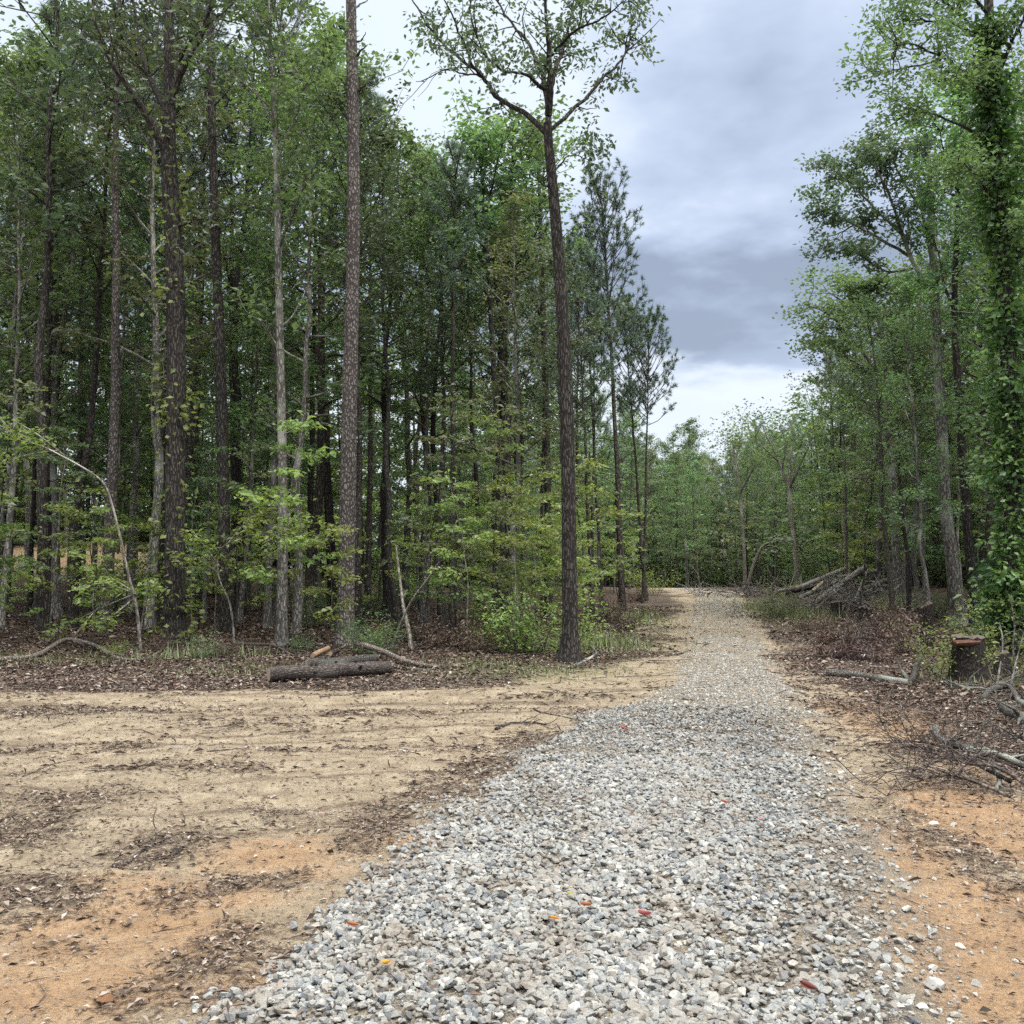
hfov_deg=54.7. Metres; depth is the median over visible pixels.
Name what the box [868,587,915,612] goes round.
bush
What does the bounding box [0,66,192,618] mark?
hardwood tree
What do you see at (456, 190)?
pine tree
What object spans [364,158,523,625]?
hardwood tree
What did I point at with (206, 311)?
hardwood tree
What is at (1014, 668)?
fallen branch
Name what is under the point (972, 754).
fallen branch
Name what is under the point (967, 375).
hardwood tree
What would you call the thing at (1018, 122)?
hardwood tree
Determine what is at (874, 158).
oak tree
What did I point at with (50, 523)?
hardwood tree
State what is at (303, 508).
sapling
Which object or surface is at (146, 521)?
sapling
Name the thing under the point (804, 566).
woods
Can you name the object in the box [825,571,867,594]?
bush
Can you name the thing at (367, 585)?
pine tree
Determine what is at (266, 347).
hardwood tree
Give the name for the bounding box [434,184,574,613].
hardwood tree
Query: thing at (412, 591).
bush
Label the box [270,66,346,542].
pine tree
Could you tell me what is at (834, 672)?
log
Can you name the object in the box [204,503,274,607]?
sapling
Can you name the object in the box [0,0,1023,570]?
sky
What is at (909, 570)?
hardwood tree
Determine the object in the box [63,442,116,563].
sapling
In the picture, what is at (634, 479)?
hardwood tree
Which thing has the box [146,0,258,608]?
pine tree
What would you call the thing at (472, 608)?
bush
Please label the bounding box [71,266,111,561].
pine tree
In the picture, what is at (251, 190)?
pine tree
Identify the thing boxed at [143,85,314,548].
hardwood tree
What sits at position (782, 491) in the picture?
sapling
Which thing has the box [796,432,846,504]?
hardwood tree
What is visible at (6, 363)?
hardwood tree
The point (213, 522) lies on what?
sapling
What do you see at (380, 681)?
fallen branch
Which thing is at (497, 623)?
bush
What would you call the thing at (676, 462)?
hardwood tree
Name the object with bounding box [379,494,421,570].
sapling
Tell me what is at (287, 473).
sapling
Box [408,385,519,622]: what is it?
sapling
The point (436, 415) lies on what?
pine tree
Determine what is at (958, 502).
sapling
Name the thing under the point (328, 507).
hardwood tree
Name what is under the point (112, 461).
pine tree
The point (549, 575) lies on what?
sapling
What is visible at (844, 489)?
pine tree
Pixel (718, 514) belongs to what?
sapling
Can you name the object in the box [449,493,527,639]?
sapling
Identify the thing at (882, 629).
dead bush
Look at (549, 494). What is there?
sapling
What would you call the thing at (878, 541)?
hardwood tree
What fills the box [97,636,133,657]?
bush
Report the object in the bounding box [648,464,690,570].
hardwood tree
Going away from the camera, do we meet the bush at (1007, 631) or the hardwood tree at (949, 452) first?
the bush at (1007, 631)
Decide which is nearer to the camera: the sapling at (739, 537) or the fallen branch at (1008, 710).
the fallen branch at (1008, 710)
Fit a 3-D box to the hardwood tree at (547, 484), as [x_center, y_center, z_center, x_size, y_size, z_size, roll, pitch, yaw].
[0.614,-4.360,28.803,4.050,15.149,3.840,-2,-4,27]
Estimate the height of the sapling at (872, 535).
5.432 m
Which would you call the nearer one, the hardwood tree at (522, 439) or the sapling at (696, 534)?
the hardwood tree at (522, 439)
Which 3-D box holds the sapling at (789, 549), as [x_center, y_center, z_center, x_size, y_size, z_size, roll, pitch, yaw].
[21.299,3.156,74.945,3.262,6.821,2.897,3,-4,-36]
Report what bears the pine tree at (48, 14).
on the ground at (114, 967)
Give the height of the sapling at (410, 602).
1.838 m
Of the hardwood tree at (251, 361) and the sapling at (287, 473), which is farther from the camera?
the sapling at (287, 473)
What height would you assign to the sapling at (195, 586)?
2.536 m
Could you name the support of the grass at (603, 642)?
on the ground at (114, 967)
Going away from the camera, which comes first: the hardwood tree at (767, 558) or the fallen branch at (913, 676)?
the fallen branch at (913, 676)
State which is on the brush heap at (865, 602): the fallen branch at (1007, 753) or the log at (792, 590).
the log at (792, 590)
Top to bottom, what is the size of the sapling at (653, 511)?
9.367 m
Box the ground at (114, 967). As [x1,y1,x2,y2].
[0,541,1023,1023]
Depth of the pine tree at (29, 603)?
32.19 m
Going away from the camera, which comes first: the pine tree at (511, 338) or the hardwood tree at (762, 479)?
the pine tree at (511, 338)
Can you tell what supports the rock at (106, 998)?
on the ground at (114, 967)
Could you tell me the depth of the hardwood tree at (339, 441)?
38.26 m
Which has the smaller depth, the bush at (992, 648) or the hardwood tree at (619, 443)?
the bush at (992, 648)
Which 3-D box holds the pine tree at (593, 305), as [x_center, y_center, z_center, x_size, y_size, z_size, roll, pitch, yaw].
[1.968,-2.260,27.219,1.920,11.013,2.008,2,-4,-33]
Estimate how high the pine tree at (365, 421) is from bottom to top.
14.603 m
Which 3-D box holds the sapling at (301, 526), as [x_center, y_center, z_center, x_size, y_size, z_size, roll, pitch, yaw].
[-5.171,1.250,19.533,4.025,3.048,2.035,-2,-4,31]
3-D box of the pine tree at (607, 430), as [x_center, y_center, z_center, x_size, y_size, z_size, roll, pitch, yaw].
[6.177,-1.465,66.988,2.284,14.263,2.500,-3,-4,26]
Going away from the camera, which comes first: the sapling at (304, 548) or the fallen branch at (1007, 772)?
the fallen branch at (1007, 772)
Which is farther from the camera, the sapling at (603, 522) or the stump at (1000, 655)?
the sapling at (603, 522)
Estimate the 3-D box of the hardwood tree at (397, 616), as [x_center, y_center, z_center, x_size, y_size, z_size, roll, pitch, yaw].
[-3.219,-3.325,25.227,4.306,12.998,4.720,-3,-1,13]
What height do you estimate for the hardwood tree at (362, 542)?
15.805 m
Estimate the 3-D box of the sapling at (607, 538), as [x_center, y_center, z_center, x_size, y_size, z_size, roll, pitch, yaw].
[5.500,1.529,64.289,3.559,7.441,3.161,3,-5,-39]
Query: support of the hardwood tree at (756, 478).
on the ground at (114, 967)
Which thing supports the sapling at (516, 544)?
on the ground at (114, 967)
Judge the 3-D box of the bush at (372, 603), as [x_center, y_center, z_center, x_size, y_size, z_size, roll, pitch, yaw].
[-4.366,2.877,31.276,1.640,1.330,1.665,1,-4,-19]
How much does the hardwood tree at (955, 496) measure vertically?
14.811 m
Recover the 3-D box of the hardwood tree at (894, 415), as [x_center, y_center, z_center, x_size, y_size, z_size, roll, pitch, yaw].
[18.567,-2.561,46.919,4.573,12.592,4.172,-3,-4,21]
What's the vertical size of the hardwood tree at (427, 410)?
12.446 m
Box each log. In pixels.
[266,660,394,681]
[305,654,378,664]
[778,584,812,592]
[784,581,850,594]
[794,567,846,590]
[799,580,840,597]
[811,565,867,605]
[811,580,825,592]
[815,596,829,609]
[826,669,907,684]
[835,587,859,605]
[838,569,877,578]
[850,578,886,595]
[854,571,867,602]
[870,546,884,580]
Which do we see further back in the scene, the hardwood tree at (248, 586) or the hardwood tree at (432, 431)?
the hardwood tree at (248, 586)
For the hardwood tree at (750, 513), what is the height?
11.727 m
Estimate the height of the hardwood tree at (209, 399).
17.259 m
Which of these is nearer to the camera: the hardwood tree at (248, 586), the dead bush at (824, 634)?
the dead bush at (824, 634)
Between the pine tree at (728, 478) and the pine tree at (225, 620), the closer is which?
the pine tree at (225, 620)
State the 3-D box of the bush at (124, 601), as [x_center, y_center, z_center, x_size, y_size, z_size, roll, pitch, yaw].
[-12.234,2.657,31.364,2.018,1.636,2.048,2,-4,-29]
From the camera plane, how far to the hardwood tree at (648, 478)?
77.03 m
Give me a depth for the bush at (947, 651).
15.09 m
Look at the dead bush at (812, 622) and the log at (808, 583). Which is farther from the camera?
the log at (808, 583)
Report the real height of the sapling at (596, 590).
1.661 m
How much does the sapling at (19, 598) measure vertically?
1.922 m
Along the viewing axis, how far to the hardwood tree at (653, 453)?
89.48 m
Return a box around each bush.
[78,589,115,611]
[91,575,143,609]
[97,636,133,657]
[118,561,145,587]
[137,626,185,652]
[178,627,234,659]
[201,565,218,594]
[203,626,247,658]
[250,573,304,603]
[285,631,319,651]
[288,577,337,628]
[315,579,326,607]
[327,605,415,654]
[341,620,395,647]
[362,584,382,599]
[362,586,382,614]
[363,567,418,596]
[381,574,436,602]
[395,580,433,606]
[409,567,435,597]
[414,610,479,648]
[441,608,514,653]
[442,574,553,644]
[456,580,590,652]
[500,586,653,654]
[583,596,620,617]
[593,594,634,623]
[604,606,650,631]
[625,564,683,595]
[626,585,651,602]
[742,587,806,618]
[757,576,811,603]
[793,609,831,630]
[803,610,854,644]
[803,622,871,660]
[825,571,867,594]
[834,620,882,643]
[837,619,910,664]
[850,596,928,646]
[855,601,900,628]
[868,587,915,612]
[871,596,934,635]
[874,607,943,655]
[882,613,1009,679]
[899,581,949,617]
[937,594,1023,673]
[938,600,996,646]
[952,578,1020,636]
[990,616,1023,644]
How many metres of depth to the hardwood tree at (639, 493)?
86.86 m
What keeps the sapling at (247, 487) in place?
on the ground at (114, 967)
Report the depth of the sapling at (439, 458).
20.47 m
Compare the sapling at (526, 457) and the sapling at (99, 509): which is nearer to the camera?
the sapling at (99, 509)
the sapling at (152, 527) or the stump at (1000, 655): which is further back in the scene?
the sapling at (152, 527)
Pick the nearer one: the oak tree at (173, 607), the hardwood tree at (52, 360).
the oak tree at (173, 607)
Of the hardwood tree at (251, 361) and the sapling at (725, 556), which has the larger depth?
the sapling at (725, 556)
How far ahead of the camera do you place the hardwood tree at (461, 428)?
32.54 m
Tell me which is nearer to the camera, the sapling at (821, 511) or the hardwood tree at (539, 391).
the sapling at (821, 511)
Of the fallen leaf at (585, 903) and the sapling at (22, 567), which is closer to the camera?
the fallen leaf at (585, 903)
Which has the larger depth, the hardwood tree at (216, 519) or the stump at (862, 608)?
the hardwood tree at (216, 519)
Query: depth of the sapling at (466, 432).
39.56 m
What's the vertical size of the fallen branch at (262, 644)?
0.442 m
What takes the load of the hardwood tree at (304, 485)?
on the ground at (114, 967)
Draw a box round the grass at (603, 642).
[0,594,1023,694]
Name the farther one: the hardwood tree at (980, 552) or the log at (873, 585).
the hardwood tree at (980, 552)
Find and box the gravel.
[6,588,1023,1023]
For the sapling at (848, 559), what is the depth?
40.05 m
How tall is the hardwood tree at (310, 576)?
17.540 m
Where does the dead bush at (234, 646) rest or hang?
on the ground at (114, 967)
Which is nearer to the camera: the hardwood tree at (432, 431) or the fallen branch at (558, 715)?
the fallen branch at (558, 715)
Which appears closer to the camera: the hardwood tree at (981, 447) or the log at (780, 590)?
the log at (780, 590)
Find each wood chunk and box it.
[310,646,329,657]
[328,648,338,655]
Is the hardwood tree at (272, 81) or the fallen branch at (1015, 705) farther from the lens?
the hardwood tree at (272, 81)
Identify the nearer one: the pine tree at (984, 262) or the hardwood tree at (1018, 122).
the hardwood tree at (1018, 122)
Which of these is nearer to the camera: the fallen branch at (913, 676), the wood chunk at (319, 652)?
the fallen branch at (913, 676)
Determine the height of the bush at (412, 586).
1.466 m
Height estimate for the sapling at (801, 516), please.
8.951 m
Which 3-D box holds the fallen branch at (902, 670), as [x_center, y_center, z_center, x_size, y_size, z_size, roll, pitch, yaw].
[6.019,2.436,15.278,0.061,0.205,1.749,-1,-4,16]
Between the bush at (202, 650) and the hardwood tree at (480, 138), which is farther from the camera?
the hardwood tree at (480, 138)
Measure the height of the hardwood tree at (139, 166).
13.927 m
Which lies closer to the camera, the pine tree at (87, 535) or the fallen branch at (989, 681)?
the fallen branch at (989, 681)
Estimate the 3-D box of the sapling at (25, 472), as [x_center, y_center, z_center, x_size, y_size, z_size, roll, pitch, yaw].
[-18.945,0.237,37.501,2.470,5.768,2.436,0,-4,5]
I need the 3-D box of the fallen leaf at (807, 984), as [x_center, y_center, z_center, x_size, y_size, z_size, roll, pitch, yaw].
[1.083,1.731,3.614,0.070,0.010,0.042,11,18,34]
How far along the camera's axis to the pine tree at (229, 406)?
48.30 m
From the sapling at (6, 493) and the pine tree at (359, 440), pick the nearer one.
the sapling at (6, 493)
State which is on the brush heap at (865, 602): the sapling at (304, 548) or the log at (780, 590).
the log at (780, 590)
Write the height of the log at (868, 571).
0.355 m
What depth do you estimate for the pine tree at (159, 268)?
43.95 m
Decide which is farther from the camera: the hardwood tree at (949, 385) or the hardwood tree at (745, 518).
the hardwood tree at (745, 518)
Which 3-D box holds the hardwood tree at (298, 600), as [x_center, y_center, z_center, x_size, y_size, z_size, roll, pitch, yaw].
[-5.076,-4.509,24.011,4.840,15.355,4.728,4,-4,-22]
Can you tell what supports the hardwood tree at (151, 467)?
on the ground at (114, 967)
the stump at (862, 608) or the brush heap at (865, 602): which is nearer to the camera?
the stump at (862, 608)
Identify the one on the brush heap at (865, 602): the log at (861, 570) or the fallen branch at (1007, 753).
the log at (861, 570)
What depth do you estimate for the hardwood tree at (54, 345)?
30.53 m
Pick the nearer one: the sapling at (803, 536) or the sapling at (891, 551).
the sapling at (891, 551)
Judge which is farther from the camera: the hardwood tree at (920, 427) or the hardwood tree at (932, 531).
the hardwood tree at (932, 531)
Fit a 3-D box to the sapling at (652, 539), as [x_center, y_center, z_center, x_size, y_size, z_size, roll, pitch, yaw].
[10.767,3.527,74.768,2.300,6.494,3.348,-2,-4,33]
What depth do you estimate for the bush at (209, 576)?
38.80 m
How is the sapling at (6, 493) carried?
on the ground at (114, 967)
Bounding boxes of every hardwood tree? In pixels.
[0,0,142,614]
[0,0,156,631]
[0,30,93,629]
[0,45,122,602]
[0,59,123,555]
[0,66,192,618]
[0,99,142,570]
[0,106,55,378]
[0,124,42,383]
[0,124,158,442]
[0,162,102,569]
[0,188,151,604]
[0,241,104,435]
[0,299,34,477]
[0,309,34,432]
[0,313,13,386]
[1,0,237,627]
[21,144,187,482]
[27,255,108,545]
[40,43,231,613]
[44,0,302,628]
[59,236,154,530]
[60,349,146,593]
[61,116,212,604]
[67,176,204,544]
[74,379,140,589]
[77,270,150,500]
[78,0,307,456]
[78,230,165,551]
[96,380,153,578]
[104,218,238,476]
[117,375,161,555]
[127,0,343,612]
[127,291,208,471]
[133,189,262,587]
[138,0,385,646]
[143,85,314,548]
[145,343,246,605]
[165,149,316,624]
[165,315,268,620]
[185,70,381,606]
[188,250,302,516]
[188,347,229,545]
[193,74,377,627]
[197,20,384,633]
[197,229,301,600]
[205,1,427,614]
[208,248,316,607]
[208,273,270,504]
[212,56,427,636]
[225,193,342,568]
[233,37,425,623]
[247,330,336,601]
[248,290,337,567]
[253,262,378,605]
[280,120,468,630]
[285,183,415,577]
[290,312,381,542]
[306,123,456,619]
[315,116,479,603]
[330,279,420,582]
[334,143,495,612]
[358,190,492,621]
[360,218,475,588]
[360,284,420,587]
[361,163,490,592]
[362,378,418,603]
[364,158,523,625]
[372,156,522,616]
[388,189,549,618]
[405,75,546,623]
[411,342,467,531]
[422,353,492,604]
[426,280,513,515]
[429,368,488,602]
[431,186,603,633]
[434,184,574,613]
[434,187,556,610]
[441,94,581,620]
[446,218,582,580]
[446,253,580,605]
[447,382,492,506]
[470,107,598,618]
[474,371,539,487]
[489,247,636,468]
[509,313,582,585]
[511,281,602,531]
[524,375,581,517]
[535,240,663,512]
[549,347,615,584]
[573,394,614,586]
[574,418,614,512]
[577,442,607,572]
[586,398,641,584]
[586,420,639,556]
[589,451,625,585]
[590,399,651,536]
[607,450,643,587]
[608,438,669,564]
[610,454,651,587]
[612,441,658,529]
[621,461,654,540]
[632,448,665,540]
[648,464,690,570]
[648,480,679,587]
[655,452,695,587]
[655,463,694,565]
[663,449,712,572]
[674,471,712,587]
[675,460,717,587]
[677,458,723,572]
[683,458,721,561]
[690,406,787,586]
[693,464,745,531]
[694,474,721,584]
[711,449,750,568]
[717,490,741,567]
[720,386,859,584]
[724,446,771,578]
[729,439,781,563]
[736,434,788,563]
[736,467,768,561]
[738,427,809,586]
[738,460,781,575]
[745,446,795,562]
[747,457,781,586]
[753,448,799,584]
[774,397,829,573]
[780,445,813,532]
[783,335,868,556]
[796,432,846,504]
[806,294,922,601]
[806,359,874,566]
[808,292,951,624]
[823,357,870,485]
[831,326,942,594]
[833,0,1023,655]
[834,303,952,617]
[844,276,989,601]
[850,350,911,588]
[856,300,959,599]
[856,303,965,607]
[857,352,932,500]
[860,346,956,598]
[882,255,994,604]
[887,59,1023,628]
[891,270,990,585]
[898,261,990,587]
[900,330,948,541]
[904,178,1023,611]
[911,154,1023,549]
[913,114,1023,423]
[914,168,1023,598]
[915,115,1023,445]
[918,365,992,522]
[920,324,992,593]
[928,281,984,583]
[945,272,996,568]
[945,301,1023,516]
[963,61,1023,366]
[965,176,1023,403]
[989,69,1023,258]
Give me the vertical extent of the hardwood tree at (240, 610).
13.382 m
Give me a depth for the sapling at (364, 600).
25.15 m
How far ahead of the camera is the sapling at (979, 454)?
24.51 m
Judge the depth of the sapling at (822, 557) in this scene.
45.36 m
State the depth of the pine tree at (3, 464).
35.86 m
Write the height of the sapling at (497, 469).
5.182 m
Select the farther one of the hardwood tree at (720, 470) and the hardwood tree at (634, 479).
the hardwood tree at (720, 470)
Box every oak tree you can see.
[16,0,302,647]
[398,0,670,663]
[772,243,950,606]
[790,112,991,624]
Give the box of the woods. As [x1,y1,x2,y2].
[0,308,1023,588]
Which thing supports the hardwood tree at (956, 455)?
on the ground at (114, 967)
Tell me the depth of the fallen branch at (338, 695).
12.87 m
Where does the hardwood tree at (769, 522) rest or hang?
on the ground at (114, 967)
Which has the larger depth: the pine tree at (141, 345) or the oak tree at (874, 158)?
the pine tree at (141, 345)
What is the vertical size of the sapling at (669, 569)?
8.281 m
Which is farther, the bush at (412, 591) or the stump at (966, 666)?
the bush at (412, 591)
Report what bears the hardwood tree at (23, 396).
on the ground at (114, 967)
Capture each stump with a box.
[829,601,842,616]
[856,606,872,620]
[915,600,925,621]
[920,601,936,645]
[944,634,994,682]
[992,650,1012,675]
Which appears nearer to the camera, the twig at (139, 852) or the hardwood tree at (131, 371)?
the twig at (139, 852)
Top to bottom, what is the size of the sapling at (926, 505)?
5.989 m
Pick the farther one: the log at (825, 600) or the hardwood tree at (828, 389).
the hardwood tree at (828, 389)
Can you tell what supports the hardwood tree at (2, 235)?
on the ground at (114, 967)
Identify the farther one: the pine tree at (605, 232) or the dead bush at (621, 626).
the pine tree at (605, 232)
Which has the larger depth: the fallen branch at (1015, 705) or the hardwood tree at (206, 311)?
the hardwood tree at (206, 311)
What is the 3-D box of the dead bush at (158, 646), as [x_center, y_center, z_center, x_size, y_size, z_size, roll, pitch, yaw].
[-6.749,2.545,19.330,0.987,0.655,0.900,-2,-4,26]
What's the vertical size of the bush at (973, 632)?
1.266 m
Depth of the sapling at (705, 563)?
80.45 m
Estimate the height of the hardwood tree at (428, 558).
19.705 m
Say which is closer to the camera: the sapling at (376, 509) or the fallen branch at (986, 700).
the fallen branch at (986, 700)
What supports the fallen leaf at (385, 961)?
on the ground at (114, 967)
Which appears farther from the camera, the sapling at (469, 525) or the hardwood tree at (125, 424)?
the hardwood tree at (125, 424)
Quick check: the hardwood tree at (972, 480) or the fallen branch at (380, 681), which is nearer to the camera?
the fallen branch at (380, 681)
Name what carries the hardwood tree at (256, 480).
on the ground at (114, 967)
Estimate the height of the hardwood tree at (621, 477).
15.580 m
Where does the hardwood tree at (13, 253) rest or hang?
on the ground at (114, 967)
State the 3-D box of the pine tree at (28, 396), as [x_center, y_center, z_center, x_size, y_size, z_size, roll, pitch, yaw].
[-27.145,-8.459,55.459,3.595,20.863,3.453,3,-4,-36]
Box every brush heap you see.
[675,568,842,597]
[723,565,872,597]
[761,555,939,612]
[810,614,913,647]
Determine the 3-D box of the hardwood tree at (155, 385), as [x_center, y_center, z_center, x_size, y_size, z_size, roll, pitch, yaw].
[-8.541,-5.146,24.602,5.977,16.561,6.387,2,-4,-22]
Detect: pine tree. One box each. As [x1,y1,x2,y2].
[0,0,107,623]
[0,66,54,581]
[0,132,71,611]
[2,203,31,495]
[22,222,42,542]
[36,28,125,610]
[43,0,194,631]
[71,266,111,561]
[73,216,121,540]
[119,0,232,617]
[119,48,219,626]
[119,163,165,569]
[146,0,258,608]
[146,170,197,354]
[173,0,243,631]
[178,67,242,603]
[190,51,270,602]
[208,233,262,428]
[224,0,337,617]
[225,314,249,543]
[245,267,283,549]
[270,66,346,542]
[311,63,409,553]
[333,0,372,645]
[333,91,402,607]
[340,310,378,520]
[395,293,419,573]
[412,135,499,631]
[419,327,450,531]
[421,172,491,606]
[460,305,489,583]
[478,256,529,460]
[518,214,575,611]
[527,304,557,480]
[550,235,624,621]
[565,202,624,606]
[566,158,652,610]
[570,255,618,567]
[588,389,620,586]
[601,288,659,600]
[614,297,685,602]
[617,388,649,588]
[720,460,738,586]
[742,422,768,581]
[782,419,806,544]
[814,351,839,545]
[821,312,862,604]
[833,306,875,585]
[961,136,1023,449]
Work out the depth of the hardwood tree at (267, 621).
26.04 m
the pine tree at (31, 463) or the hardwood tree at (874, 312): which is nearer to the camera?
the hardwood tree at (874, 312)
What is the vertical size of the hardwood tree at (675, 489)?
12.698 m
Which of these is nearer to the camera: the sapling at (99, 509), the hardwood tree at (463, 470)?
the sapling at (99, 509)
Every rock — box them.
[96,993,114,1003]
[923,976,945,989]
[954,943,965,948]
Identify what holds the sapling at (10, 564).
on the ground at (114, 967)
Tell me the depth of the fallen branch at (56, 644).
18.66 m
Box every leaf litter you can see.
[0,602,1023,1023]
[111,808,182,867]
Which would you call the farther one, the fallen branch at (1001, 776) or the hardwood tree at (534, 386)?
the hardwood tree at (534, 386)
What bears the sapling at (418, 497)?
on the ground at (114, 967)
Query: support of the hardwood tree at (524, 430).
on the ground at (114, 967)
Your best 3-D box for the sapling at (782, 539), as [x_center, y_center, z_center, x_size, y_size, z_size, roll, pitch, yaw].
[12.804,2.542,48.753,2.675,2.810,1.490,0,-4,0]
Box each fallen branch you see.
[0,637,160,660]
[72,597,113,637]
[236,630,301,656]
[319,693,358,696]
[354,640,446,670]
[354,677,400,687]
[394,665,443,672]
[494,713,565,729]
[533,702,586,722]
[573,645,610,666]
[665,650,690,656]
[824,720,1012,806]
[825,696,1023,784]
[829,679,1023,783]
[837,694,1003,793]
[864,721,1004,757]
[896,659,908,678]
[908,652,921,683]
[932,693,1023,767]
[934,667,1002,692]
[958,693,1010,703]
[964,676,1022,686]
[967,718,1023,744]
[972,639,1023,682]
[976,749,1023,760]
[978,678,1023,706]
[988,758,1007,789]
[991,653,1023,686]
[994,621,1018,692]
[995,688,1021,707]
[997,700,1023,724]
[999,627,1023,684]
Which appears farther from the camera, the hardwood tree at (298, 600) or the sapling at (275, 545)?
the sapling at (275, 545)
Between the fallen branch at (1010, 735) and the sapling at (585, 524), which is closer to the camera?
the fallen branch at (1010, 735)
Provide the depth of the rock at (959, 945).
4.20 m
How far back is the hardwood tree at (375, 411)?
57.41 m
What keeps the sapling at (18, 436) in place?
on the ground at (114, 967)
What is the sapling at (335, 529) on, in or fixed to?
on the ground at (114, 967)
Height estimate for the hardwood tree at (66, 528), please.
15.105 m
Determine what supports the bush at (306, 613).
on the ground at (114, 967)
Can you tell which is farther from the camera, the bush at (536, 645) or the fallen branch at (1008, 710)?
the bush at (536, 645)
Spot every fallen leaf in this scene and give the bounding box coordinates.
[346,921,359,925]
[381,960,390,963]
[580,901,591,905]
[638,910,650,915]
[800,980,817,989]
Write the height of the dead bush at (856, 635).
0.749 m
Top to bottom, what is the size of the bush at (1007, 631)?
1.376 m
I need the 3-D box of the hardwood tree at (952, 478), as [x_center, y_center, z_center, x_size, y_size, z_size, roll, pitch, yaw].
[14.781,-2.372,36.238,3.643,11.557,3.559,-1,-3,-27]
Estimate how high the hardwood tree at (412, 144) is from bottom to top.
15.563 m
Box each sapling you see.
[0,370,61,577]
[0,374,32,495]
[0,410,172,650]
[0,441,36,567]
[0,448,37,538]
[0,466,11,532]
[0,495,48,601]
[0,526,12,579]
[0,552,43,635]
[1,424,105,638]
[17,478,125,645]
[20,464,71,537]
[61,500,130,648]
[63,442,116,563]
[84,518,146,639]
[99,492,163,623]
[115,428,154,540]
[116,501,195,637]
[130,446,236,639]
[159,529,211,610]
[166,502,342,644]
[187,428,277,639]
[191,472,230,597]
[192,487,254,627]
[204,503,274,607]
[205,465,265,552]
[210,440,264,540]
[234,410,347,653]
[243,501,276,572]
[245,397,309,531]
[251,478,302,589]
[257,489,323,638]
[273,499,324,575]
[287,502,322,582]
[288,437,336,552]
[292,470,339,553]
[298,426,375,576]
[298,515,366,648]
[318,528,374,602]
[320,506,338,586]
[323,460,380,558]
[333,487,378,558]
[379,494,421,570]
[380,383,490,644]
[380,486,447,641]
[391,500,452,638]
[391,559,442,648]
[395,546,412,649]
[396,488,433,585]
[401,529,419,575]
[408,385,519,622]
[419,469,500,646]
[420,490,484,636]
[433,500,495,640]
[443,502,486,575]
[446,487,506,629]
[447,426,492,572]
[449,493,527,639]
[450,410,554,637]
[451,396,540,639]
[465,477,545,650]
[465,490,491,586]
[466,481,535,638]
[492,500,560,617]
[503,465,585,644]
[511,406,583,585]
[511,438,553,578]
[518,490,552,581]
[519,503,600,612]
[524,440,583,572]
[525,454,615,595]
[530,410,648,630]
[531,469,601,577]
[538,518,580,624]
[539,491,580,565]
[541,562,597,628]
[551,404,633,562]
[551,469,607,587]
[552,436,624,549]
[553,447,627,616]
[577,565,607,613]
[578,410,652,593]
[581,478,614,572]
[586,505,646,602]
[594,523,623,591]
[606,449,671,584]
[622,507,670,574]
[623,533,646,578]
[629,476,675,586]
[637,515,667,585]
[638,475,696,587]
[638,496,677,571]
[659,457,719,587]
[660,465,711,586]
[665,505,708,579]
[677,500,722,586]
[691,534,722,582]
[695,486,752,586]
[700,453,770,586]
[710,510,739,578]
[711,478,763,586]
[720,496,761,571]
[731,496,787,585]
[745,535,798,589]
[766,464,818,570]
[767,496,803,574]
[778,509,816,585]
[779,443,832,583]
[779,476,821,562]
[779,484,824,571]
[808,395,918,605]
[808,471,860,552]
[811,469,860,574]
[813,509,863,574]
[815,484,867,597]
[815,531,849,576]
[837,468,881,592]
[841,523,850,590]
[850,528,882,580]
[855,415,937,567]
[857,526,875,583]
[865,494,902,581]
[875,531,910,570]
[878,417,961,600]
[900,533,929,575]
[915,472,961,586]
[951,449,1000,591]
[976,401,1023,550]
[1006,590,1016,673]
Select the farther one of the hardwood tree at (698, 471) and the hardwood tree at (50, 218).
the hardwood tree at (698, 471)
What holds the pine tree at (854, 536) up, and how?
on the ground at (114, 967)
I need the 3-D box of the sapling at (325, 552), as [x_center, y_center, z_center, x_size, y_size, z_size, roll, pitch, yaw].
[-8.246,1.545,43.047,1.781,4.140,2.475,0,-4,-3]
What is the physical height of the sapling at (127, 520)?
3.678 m
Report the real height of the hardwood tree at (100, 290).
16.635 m
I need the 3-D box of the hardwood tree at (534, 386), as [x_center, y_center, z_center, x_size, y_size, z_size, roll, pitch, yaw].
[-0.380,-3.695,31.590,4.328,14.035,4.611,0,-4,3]
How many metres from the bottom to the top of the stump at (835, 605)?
0.568 m
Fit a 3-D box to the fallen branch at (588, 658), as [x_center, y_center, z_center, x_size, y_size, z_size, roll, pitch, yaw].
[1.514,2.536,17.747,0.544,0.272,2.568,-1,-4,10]
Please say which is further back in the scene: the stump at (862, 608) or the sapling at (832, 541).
the sapling at (832, 541)
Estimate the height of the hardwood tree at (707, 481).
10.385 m
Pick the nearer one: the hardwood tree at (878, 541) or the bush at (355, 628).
the bush at (355, 628)
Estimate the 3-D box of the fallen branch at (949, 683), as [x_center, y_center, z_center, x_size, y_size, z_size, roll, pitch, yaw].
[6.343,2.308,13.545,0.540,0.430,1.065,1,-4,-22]
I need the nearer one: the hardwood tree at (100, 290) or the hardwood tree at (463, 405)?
the hardwood tree at (100, 290)
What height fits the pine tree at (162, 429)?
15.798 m
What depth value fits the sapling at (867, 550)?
50.49 m

